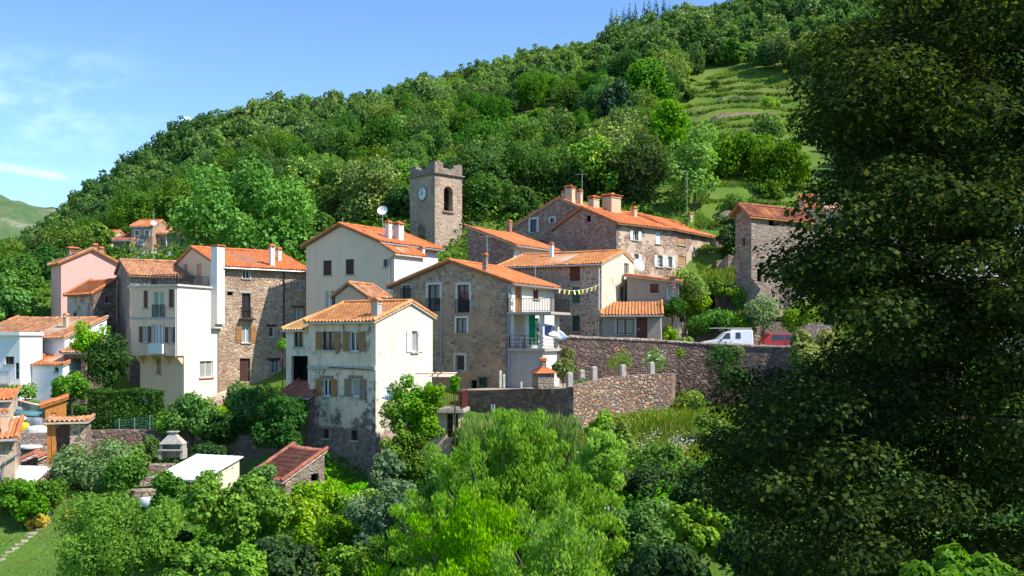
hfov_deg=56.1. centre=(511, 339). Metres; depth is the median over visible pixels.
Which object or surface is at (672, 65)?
hillside tree
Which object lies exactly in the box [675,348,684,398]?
bush
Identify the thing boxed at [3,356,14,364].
window
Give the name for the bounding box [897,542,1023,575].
shrub
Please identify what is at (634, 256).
window
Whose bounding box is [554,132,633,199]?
tree
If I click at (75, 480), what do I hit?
fruit tree
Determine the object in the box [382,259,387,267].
window
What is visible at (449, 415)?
window
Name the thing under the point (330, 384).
window
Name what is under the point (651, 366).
terrace post
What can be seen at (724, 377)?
bush
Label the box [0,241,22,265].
hillside tree
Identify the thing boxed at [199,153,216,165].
hillside tree
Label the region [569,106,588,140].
hillside tree
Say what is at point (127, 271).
old house
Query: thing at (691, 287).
bush
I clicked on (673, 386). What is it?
terrace wall
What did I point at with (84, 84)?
sky
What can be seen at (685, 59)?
hillside tree
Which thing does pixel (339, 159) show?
hillside tree
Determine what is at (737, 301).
bush
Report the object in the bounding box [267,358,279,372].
window
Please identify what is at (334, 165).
hillside tree
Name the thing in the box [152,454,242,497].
garden shed
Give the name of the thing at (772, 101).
bush
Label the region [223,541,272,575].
bush
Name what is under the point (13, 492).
bush
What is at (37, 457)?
wood store
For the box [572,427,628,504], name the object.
lime green tree
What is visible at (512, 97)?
hillside tree
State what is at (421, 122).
hillside tree
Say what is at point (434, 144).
hillside tree
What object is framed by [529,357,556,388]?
garden oven
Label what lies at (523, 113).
clearing grass
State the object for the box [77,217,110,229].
hillside tree
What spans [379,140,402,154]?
hillside tree
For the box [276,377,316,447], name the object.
porch
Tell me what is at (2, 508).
fruit tree
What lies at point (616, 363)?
bush
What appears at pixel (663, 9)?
conifer
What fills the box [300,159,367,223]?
tree
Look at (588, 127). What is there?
hillside tree
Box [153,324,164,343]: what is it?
window
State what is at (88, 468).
garden tree
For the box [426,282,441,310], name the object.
window
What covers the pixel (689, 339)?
bush
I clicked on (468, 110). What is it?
hillside tree
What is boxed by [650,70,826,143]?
meadow grass
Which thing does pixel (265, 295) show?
stone house
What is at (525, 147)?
hillside tree
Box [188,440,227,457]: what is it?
bush
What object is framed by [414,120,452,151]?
hillside tree
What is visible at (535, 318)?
door
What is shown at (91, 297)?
lean to house
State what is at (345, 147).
hillside tree
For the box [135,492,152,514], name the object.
cement mixer
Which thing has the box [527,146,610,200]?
tree
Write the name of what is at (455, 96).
hillside tree
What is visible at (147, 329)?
window
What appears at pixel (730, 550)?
bush
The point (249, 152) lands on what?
hillside tree
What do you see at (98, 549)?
garden tree
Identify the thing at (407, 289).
window
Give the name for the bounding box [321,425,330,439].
window
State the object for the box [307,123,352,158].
hillside tree
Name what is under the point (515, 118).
tree
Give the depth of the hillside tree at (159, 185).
164.03 m
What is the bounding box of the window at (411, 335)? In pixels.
[407,331,422,353]
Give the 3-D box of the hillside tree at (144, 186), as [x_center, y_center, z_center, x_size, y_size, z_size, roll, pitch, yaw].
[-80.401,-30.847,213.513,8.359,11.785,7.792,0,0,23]
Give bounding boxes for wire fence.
[121,415,153,429]
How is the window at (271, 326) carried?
in the stone house at (265, 295)
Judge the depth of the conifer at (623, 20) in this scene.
313.73 m
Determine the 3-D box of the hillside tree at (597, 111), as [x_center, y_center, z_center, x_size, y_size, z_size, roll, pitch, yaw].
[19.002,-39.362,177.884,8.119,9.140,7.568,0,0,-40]
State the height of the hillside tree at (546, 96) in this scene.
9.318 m
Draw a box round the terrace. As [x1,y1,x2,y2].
[458,383,565,390]
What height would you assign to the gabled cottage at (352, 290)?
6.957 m
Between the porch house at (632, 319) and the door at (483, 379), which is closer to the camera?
the door at (483, 379)
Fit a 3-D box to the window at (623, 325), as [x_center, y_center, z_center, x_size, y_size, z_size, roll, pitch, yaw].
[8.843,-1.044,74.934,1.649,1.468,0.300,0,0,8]
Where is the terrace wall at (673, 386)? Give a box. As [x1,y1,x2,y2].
[672,373,675,402]
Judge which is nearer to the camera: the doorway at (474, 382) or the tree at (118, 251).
the doorway at (474, 382)
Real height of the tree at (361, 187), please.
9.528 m
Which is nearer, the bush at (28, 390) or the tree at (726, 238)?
the bush at (28, 390)
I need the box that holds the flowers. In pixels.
[641,428,697,452]
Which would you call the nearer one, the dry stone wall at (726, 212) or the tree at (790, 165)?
the dry stone wall at (726, 212)
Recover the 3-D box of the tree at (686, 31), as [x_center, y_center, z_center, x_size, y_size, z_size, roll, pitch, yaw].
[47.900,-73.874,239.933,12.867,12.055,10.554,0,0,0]
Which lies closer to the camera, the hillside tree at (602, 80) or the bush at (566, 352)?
the bush at (566, 352)
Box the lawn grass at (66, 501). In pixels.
[0,471,210,575]
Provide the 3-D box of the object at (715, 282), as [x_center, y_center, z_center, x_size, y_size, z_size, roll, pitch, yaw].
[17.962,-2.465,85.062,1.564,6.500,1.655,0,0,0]
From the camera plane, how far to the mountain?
2098.43 m
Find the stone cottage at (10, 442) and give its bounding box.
[0,408,23,483]
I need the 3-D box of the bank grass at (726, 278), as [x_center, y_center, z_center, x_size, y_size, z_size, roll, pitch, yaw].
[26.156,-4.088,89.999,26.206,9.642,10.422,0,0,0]
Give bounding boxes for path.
[0,521,50,560]
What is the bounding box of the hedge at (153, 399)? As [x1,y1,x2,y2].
[86,387,164,428]
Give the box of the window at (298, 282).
[293,280,303,291]
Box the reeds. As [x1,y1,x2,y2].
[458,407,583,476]
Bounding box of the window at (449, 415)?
[447,413,452,437]
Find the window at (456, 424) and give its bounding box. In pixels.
[455,413,457,434]
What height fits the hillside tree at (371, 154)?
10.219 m
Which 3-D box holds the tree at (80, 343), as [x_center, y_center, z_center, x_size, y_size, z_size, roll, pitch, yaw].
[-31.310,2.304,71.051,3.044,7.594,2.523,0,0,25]
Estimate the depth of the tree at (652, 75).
194.00 m
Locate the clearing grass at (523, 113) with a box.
[501,91,678,136]
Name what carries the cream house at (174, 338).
on the terrain at (712, 210)
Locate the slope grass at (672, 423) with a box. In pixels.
[572,401,755,495]
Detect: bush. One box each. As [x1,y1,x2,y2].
[0,477,40,523]
[7,382,38,400]
[10,492,51,522]
[24,513,49,530]
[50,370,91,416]
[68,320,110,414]
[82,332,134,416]
[120,442,151,470]
[142,434,162,462]
[148,516,193,546]
[149,469,189,519]
[152,539,204,575]
[154,412,179,460]
[164,390,220,446]
[165,544,243,575]
[175,467,295,550]
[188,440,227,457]
[201,411,243,445]
[222,379,275,424]
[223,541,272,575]
[246,462,277,491]
[249,391,310,449]
[254,534,318,575]
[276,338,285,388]
[277,494,328,532]
[289,515,364,574]
[290,477,349,520]
[322,541,391,575]
[335,487,384,527]
[345,476,422,575]
[365,448,406,501]
[450,419,474,450]
[527,107,544,130]
[551,358,577,386]
[558,345,575,359]
[573,378,589,384]
[583,409,613,434]
[604,419,634,448]
[604,496,679,570]
[606,348,631,371]
[612,459,678,501]
[612,538,711,575]
[640,346,666,371]
[640,441,685,465]
[656,295,688,332]
[662,325,679,340]
[664,498,728,566]
[667,459,735,515]
[671,388,711,411]
[672,267,710,337]
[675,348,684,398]
[679,336,693,341]
[683,89,695,99]
[683,292,712,341]
[686,307,735,339]
[694,411,733,444]
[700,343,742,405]
[705,119,726,125]
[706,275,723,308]
[707,284,742,312]
[709,78,721,88]
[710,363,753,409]
[712,516,802,575]
[716,366,730,405]
[717,309,756,335]
[725,193,748,207]
[731,287,746,309]
[731,346,744,399]
[741,294,781,336]
[752,179,787,200]
[759,96,780,107]
[780,302,815,332]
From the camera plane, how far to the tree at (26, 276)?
102.95 m
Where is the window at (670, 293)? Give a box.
[667,287,677,300]
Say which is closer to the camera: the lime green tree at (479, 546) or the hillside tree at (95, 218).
the lime green tree at (479, 546)
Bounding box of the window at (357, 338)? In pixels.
[342,331,364,352]
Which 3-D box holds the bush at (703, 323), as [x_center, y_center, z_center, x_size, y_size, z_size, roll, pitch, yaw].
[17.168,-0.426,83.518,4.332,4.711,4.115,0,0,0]
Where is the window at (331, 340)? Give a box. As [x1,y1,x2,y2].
[315,331,339,351]
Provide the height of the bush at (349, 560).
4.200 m
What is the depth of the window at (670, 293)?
78.27 m
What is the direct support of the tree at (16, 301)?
on the terrain at (712, 210)
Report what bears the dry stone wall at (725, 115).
on the terrain at (712, 210)
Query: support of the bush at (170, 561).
on the terrain at (712, 210)
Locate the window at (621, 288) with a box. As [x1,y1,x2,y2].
[620,287,625,300]
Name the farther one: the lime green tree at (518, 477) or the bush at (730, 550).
the lime green tree at (518, 477)
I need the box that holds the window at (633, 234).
[630,230,640,241]
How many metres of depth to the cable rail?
67.18 m
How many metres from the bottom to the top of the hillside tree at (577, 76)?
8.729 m
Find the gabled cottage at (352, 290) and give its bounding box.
[330,281,392,303]
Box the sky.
[0,0,730,207]
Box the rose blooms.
[615,347,665,362]
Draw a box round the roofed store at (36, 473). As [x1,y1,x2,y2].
[16,466,52,481]
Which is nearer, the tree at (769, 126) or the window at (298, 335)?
the window at (298, 335)
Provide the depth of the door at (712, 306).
87.95 m
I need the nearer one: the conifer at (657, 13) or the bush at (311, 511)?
the bush at (311, 511)
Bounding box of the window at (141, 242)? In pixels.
[137,240,143,245]
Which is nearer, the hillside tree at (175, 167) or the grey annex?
the grey annex
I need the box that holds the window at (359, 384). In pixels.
[344,375,365,398]
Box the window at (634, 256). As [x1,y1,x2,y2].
[631,254,641,259]
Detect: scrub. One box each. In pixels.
[15,142,692,316]
[758,387,1023,554]
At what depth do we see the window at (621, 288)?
80.47 m
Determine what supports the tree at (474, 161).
on the terrain at (712, 210)
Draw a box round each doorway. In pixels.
[293,356,307,380]
[472,380,476,388]
[757,269,759,281]
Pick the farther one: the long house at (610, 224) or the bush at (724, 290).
the long house at (610, 224)
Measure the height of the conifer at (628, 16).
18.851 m
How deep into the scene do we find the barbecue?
54.86 m
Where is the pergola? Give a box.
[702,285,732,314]
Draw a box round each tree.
[0,235,26,256]
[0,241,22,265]
[0,252,41,299]
[0,269,37,320]
[0,478,17,514]
[7,254,24,268]
[21,233,36,248]
[23,229,65,256]
[31,242,66,287]
[34,478,68,515]
[38,216,95,258]
[48,437,130,492]
[53,491,188,575]
[57,470,86,489]
[72,214,95,225]
[75,221,116,249]
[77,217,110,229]
[88,211,102,220]
[92,201,116,224]
[100,454,148,500]
[102,244,125,259]
[105,192,133,210]
[106,208,135,233]
[109,183,161,228]
[125,187,154,197]
[133,175,156,192]
[142,176,193,222]
[149,196,167,221]
[153,172,180,198]
[159,168,185,182]
[163,152,320,258]
[168,177,195,199]
[170,162,191,176]
[174,165,208,183]
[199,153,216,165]
[206,155,240,181]
[218,145,246,162]
[228,146,245,162]
[232,144,273,180]
[241,141,257,150]
[248,135,267,147]
[256,152,297,173]
[258,139,294,166]
[258,163,286,185]
[265,126,296,147]
[282,155,324,202]
[284,135,320,157]
[292,143,321,160]
[296,153,330,164]
[296,212,334,259]
[299,120,328,144]
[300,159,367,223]
[301,157,331,169]
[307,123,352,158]
[307,174,342,209]
[314,118,336,141]
[320,155,343,168]
[323,158,355,174]
[325,124,366,163]
[327,119,338,126]
[332,110,361,137]
[336,154,409,223]
[344,149,370,164]
[354,143,393,171]
[359,114,407,152]
[363,485,525,575]
[364,99,399,121]
[369,407,641,575]
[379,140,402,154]
[381,140,431,172]
[382,173,409,207]
[382,182,409,218]
[386,113,414,146]
[390,107,422,123]
[391,157,418,182]
[393,116,417,129]
[397,101,404,110]
[400,91,426,114]
[400,114,448,142]
[403,159,433,171]
[404,99,429,121]
[406,120,452,161]
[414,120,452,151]
[419,112,440,123]
[420,441,479,519]
[423,92,456,122]
[426,84,454,111]
[432,147,451,160]
[435,152,458,165]
[437,109,480,143]
[437,139,509,207]
[444,144,460,163]
[449,144,463,155]
[450,90,465,110]
[451,132,468,147]
[455,101,470,112]
[457,85,486,111]
[458,82,490,98]
[458,114,513,150]
[458,134,508,165]
[462,172,511,224]
[463,107,482,120]
[469,91,511,128]
[482,139,565,203]
[488,491,623,575]
[489,83,522,113]
[497,184,544,219]
[499,116,542,149]
[502,116,550,142]
[505,115,527,122]
[509,142,528,156]
[514,85,527,110]
[515,70,548,109]
[518,68,549,99]
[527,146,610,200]
[529,142,563,161]
[531,129,562,150]
[536,106,577,145]
[540,71,563,105]
[549,78,581,111]
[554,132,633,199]
[556,138,566,147]
[559,69,588,86]
[564,120,606,154]
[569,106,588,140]
[571,109,595,127]
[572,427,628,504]
[573,82,611,119]
[577,67,609,94]
[579,112,635,162]
[582,122,600,133]
[589,74,614,89]
[589,104,601,120]
[596,77,632,118]
[602,105,648,137]
[602,129,681,204]
[605,105,650,137]
[610,49,637,81]
[613,120,642,159]
[624,57,675,100]
[625,105,655,142]
[628,85,663,111]
[636,94,659,118]
[638,35,680,58]
[644,49,655,60]
[647,46,678,66]
[648,98,693,163]
[650,49,686,92]
[653,50,692,91]
[662,70,681,100]
[664,121,720,209]
[678,52,693,73]
[680,18,722,62]
[684,0,1023,575]
[707,128,775,177]
[713,37,748,65]
[716,214,734,259]
[744,113,785,152]
[746,136,812,189]
[763,27,796,71]
[786,328,858,475]
[788,37,815,70]
[814,23,844,52]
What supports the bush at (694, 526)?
on the terrain at (712, 210)
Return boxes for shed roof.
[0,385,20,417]
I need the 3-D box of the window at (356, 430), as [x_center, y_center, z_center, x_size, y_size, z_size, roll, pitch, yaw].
[-9.122,5.532,55.815,0.834,0.865,0.300,0,0,30]
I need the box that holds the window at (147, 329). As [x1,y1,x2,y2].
[139,326,150,343]
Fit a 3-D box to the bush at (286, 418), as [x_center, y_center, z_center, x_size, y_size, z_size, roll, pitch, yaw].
[-13.425,5.709,55.661,3.132,5.389,3.363,0,0,0]
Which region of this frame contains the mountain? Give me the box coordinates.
[0,195,58,241]
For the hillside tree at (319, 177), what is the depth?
125.19 m
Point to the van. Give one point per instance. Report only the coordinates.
(738, 336)
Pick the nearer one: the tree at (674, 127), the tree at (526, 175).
the tree at (526, 175)
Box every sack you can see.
[20,422,28,431]
[26,425,46,432]
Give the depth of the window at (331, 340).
56.88 m
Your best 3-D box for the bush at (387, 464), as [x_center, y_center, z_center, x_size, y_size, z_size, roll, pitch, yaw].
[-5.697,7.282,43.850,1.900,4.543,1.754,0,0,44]
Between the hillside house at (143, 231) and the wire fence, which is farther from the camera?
the hillside house at (143, 231)
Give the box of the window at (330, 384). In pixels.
[316,375,336,397]
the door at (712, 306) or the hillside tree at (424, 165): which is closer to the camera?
the door at (712, 306)
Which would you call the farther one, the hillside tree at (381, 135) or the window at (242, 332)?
the hillside tree at (381, 135)
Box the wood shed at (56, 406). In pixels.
[39,393,68,426]
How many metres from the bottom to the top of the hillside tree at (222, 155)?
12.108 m
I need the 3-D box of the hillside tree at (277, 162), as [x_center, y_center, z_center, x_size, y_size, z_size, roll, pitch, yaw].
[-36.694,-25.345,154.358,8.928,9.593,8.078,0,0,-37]
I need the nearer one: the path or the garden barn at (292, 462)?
the path
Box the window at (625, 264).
[624,263,626,273]
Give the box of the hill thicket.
[160,41,595,158]
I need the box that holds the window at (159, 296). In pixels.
[152,292,164,316]
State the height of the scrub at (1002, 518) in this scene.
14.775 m
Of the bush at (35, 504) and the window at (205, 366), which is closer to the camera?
the bush at (35, 504)
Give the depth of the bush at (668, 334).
76.16 m
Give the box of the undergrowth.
[181,448,861,575]
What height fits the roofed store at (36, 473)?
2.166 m
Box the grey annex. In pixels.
[624,273,682,340]
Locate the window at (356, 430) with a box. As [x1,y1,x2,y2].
[349,427,359,441]
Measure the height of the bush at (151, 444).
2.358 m
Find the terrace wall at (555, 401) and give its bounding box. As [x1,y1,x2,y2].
[458,388,572,421]
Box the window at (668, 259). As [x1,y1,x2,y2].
[665,256,674,268]
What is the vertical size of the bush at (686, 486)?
2.615 m
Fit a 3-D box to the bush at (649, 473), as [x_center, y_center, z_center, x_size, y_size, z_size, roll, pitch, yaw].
[6.375,6.777,44.892,3.428,2.287,3.256,0,0,32]
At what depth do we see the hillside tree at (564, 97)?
204.74 m
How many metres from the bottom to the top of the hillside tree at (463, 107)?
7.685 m
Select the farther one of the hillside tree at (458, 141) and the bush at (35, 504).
the hillside tree at (458, 141)
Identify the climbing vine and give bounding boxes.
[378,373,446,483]
[448,376,460,447]
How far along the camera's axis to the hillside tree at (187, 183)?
155.04 m
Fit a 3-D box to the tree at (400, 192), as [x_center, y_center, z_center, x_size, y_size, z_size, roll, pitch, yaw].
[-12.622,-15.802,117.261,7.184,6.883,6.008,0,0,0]
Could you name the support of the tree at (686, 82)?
on the terrain at (712, 210)
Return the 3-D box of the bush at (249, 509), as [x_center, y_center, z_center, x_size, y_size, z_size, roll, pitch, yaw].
[-11.696,7.660,41.068,4.882,4.351,3.947,0,0,0]
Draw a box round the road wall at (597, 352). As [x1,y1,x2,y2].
[559,335,962,424]
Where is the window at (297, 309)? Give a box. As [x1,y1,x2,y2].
[291,305,303,321]
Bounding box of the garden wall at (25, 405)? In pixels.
[18,399,43,418]
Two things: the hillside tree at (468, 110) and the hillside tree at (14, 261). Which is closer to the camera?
the hillside tree at (14, 261)
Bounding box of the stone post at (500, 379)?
[499,371,501,387]
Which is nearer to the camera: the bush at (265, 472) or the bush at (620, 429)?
the bush at (265, 472)
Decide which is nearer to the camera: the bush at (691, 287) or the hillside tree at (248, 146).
the bush at (691, 287)
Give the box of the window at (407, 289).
[400,284,411,298]
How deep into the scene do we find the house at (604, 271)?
77.50 m
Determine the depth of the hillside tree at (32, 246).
140.59 m
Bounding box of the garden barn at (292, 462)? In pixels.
[250,441,328,497]
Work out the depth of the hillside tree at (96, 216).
197.93 m
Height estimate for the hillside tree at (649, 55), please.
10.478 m
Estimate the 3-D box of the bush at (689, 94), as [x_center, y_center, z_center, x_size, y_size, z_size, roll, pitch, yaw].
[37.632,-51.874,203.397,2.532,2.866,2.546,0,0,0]
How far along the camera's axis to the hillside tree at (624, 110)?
146.10 m
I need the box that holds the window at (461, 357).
[453,353,465,371]
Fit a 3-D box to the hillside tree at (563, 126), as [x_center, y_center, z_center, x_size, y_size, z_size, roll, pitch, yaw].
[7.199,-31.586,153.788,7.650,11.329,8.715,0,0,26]
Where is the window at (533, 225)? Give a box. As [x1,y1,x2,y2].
[528,217,538,232]
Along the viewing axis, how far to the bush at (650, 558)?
26.49 m
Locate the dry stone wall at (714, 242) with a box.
[710,237,723,247]
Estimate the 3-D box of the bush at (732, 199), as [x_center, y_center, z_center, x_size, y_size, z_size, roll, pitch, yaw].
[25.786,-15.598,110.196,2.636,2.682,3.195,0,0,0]
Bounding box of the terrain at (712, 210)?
[0,18,1023,575]
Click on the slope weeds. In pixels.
(692, 458)
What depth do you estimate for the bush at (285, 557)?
35.57 m
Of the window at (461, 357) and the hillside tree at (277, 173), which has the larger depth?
the hillside tree at (277, 173)
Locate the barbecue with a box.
[158,431,186,458]
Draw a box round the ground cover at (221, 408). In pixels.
[66,381,285,462]
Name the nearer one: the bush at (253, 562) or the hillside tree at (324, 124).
the bush at (253, 562)
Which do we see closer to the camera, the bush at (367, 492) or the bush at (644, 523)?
the bush at (644, 523)
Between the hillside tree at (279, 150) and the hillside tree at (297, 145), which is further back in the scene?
the hillside tree at (297, 145)
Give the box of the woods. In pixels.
[2,0,1023,241]
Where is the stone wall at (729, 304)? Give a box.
[716,283,789,319]
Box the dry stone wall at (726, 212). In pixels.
[719,210,730,220]
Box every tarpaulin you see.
[14,410,42,416]
[20,444,42,449]
[24,417,42,425]
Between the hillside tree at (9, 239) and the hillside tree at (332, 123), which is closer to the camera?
the hillside tree at (9, 239)
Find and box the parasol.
[535,323,566,342]
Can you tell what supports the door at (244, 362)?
in the stone house at (265, 295)
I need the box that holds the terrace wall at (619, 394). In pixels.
[567,373,671,435]
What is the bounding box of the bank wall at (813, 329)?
[679,320,831,344]
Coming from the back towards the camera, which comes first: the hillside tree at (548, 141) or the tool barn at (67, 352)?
the hillside tree at (548, 141)
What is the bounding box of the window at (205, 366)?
[199,361,214,378]
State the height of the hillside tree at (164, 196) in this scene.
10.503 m
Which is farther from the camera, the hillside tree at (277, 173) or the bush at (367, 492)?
the hillside tree at (277, 173)
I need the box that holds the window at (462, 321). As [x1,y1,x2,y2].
[454,316,467,333]
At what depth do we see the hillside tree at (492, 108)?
183.31 m
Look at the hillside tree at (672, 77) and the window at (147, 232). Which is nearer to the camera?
the window at (147, 232)
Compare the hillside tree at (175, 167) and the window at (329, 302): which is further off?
the hillside tree at (175, 167)
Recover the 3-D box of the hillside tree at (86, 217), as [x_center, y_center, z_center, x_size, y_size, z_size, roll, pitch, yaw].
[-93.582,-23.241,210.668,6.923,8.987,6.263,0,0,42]
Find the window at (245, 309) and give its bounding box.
[239,290,255,319]
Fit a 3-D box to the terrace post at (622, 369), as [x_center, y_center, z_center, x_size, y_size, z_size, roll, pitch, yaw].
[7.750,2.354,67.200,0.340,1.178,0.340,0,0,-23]
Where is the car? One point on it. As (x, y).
(782, 339)
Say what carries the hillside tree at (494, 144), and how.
on the terrain at (712, 210)
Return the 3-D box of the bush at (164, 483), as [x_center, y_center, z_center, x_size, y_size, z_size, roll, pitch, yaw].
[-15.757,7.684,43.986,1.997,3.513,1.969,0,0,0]
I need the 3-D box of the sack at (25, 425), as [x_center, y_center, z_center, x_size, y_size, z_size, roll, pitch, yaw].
[-29.808,5.386,58.634,0.829,0.636,0.610,0,0,0]
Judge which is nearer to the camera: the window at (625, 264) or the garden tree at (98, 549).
the garden tree at (98, 549)
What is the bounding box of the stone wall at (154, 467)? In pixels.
[131,463,175,497]
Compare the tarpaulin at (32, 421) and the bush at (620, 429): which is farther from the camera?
the tarpaulin at (32, 421)
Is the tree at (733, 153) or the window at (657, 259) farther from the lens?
the tree at (733, 153)
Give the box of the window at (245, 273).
[241,270,251,279]
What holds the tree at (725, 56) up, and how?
on the terrain at (712, 210)
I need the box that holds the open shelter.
[42,413,95,477]
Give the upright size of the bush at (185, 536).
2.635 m
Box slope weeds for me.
[581,402,748,474]
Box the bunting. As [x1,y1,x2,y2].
[554,285,596,294]
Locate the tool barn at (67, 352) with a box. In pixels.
[59,338,104,403]
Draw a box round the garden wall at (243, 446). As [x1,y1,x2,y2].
[91,429,279,460]
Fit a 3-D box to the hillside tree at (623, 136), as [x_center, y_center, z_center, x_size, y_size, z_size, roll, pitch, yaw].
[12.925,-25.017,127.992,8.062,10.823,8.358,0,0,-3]
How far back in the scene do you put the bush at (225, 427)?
59.28 m
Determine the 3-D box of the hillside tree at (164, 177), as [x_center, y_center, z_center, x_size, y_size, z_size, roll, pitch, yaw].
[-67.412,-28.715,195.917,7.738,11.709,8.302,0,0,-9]
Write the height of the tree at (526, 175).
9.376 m
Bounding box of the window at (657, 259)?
[654,255,665,267]
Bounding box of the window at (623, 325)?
[615,317,635,334]
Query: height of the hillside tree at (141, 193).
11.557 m
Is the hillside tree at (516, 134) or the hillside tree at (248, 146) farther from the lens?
the hillside tree at (248, 146)
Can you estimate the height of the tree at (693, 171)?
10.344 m
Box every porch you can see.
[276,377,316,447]
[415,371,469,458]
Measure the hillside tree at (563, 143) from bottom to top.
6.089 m
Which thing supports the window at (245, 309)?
in the stone house at (265, 295)
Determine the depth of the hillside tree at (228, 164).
157.99 m
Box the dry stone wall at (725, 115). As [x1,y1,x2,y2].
[710,111,775,119]
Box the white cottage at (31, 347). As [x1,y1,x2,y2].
[0,313,109,403]
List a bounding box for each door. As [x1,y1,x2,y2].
[16,363,18,378]
[240,358,249,380]
[477,376,487,387]
[515,286,520,311]
[535,318,536,345]
[637,317,646,337]
[706,292,714,311]
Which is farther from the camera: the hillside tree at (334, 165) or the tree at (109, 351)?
the hillside tree at (334, 165)
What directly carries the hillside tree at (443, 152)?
on the terrain at (712, 210)
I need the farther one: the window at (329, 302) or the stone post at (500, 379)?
the window at (329, 302)
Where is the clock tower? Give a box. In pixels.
[407,160,464,253]
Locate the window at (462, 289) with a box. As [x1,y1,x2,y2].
[455,282,470,312]
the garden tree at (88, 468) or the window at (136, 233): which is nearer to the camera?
the garden tree at (88, 468)
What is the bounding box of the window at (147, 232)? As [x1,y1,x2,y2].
[144,229,149,235]
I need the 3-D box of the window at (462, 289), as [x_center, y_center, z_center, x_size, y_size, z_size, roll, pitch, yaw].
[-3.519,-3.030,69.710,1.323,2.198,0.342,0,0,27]
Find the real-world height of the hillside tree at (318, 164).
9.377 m
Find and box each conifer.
[609,8,613,25]
[620,10,626,27]
[626,3,632,22]
[639,2,646,21]
[653,2,659,17]
[659,0,667,17]
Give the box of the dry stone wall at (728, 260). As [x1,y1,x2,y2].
[716,254,734,268]
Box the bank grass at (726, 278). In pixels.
[663,266,871,341]
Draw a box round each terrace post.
[566,372,572,387]
[578,369,584,378]
[591,366,596,379]
[619,364,625,375]
[648,362,654,373]
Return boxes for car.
[758,333,790,345]
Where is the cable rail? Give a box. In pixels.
[573,364,649,379]
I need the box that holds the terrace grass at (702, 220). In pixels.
[695,176,830,273]
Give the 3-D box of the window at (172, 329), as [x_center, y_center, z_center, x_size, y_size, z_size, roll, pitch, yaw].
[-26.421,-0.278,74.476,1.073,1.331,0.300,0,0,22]
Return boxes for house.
[46,243,117,326]
[63,276,119,341]
[110,229,124,246]
[111,234,135,257]
[114,258,194,383]
[128,244,225,412]
[129,210,166,255]
[156,227,205,252]
[173,244,305,392]
[280,311,319,385]
[300,206,444,315]
[303,297,437,474]
[386,251,570,389]
[464,220,560,264]
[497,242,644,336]
[512,174,587,245]
[550,193,677,277]
[599,299,663,339]
[637,212,715,272]
[796,194,906,294]
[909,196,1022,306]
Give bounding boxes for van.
[702,328,753,345]
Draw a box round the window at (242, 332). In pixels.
[236,326,255,343]
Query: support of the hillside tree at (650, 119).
on the terrain at (712, 210)
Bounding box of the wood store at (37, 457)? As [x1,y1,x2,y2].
[20,448,46,465]
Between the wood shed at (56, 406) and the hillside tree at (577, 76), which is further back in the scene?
the hillside tree at (577, 76)
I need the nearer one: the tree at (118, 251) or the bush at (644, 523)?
the bush at (644, 523)
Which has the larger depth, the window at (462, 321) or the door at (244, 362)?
the door at (244, 362)
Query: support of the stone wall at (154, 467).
on the terrain at (712, 210)
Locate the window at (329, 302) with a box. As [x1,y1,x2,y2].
[326,291,334,307]
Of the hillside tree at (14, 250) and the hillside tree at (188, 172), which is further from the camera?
the hillside tree at (188, 172)
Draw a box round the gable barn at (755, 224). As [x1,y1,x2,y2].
[729,202,816,316]
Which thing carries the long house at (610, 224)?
on the terrain at (712, 210)
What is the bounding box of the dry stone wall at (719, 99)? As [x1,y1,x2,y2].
[717,97,776,100]
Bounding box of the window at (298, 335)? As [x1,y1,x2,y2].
[291,332,304,347]
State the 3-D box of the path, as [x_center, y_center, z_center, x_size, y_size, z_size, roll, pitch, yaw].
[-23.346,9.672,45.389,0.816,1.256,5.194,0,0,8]
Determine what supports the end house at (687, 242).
on the terrain at (712, 210)
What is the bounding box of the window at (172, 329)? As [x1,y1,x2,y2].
[165,327,174,343]
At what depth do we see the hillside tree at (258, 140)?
214.90 m
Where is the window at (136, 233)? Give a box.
[134,229,139,235]
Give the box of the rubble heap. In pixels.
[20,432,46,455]
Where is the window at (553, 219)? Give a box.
[549,216,555,223]
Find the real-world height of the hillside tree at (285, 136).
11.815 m
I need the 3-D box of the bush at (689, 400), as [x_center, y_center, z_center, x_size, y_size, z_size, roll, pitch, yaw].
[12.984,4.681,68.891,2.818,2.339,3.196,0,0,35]
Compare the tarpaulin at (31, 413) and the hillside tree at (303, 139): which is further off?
the hillside tree at (303, 139)
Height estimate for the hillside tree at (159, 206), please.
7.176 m
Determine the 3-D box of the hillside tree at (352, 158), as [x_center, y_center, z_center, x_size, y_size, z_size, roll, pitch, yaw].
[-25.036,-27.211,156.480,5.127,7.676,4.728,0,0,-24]
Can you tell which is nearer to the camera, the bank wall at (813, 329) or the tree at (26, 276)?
the bank wall at (813, 329)
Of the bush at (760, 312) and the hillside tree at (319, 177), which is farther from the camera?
the hillside tree at (319, 177)
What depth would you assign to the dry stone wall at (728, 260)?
96.43 m
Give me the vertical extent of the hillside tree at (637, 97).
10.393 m
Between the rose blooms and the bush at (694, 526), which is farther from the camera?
the rose blooms
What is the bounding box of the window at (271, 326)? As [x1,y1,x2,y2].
[267,324,276,337]
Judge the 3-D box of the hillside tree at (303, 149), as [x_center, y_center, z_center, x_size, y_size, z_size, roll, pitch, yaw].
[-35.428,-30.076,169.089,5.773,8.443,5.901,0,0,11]

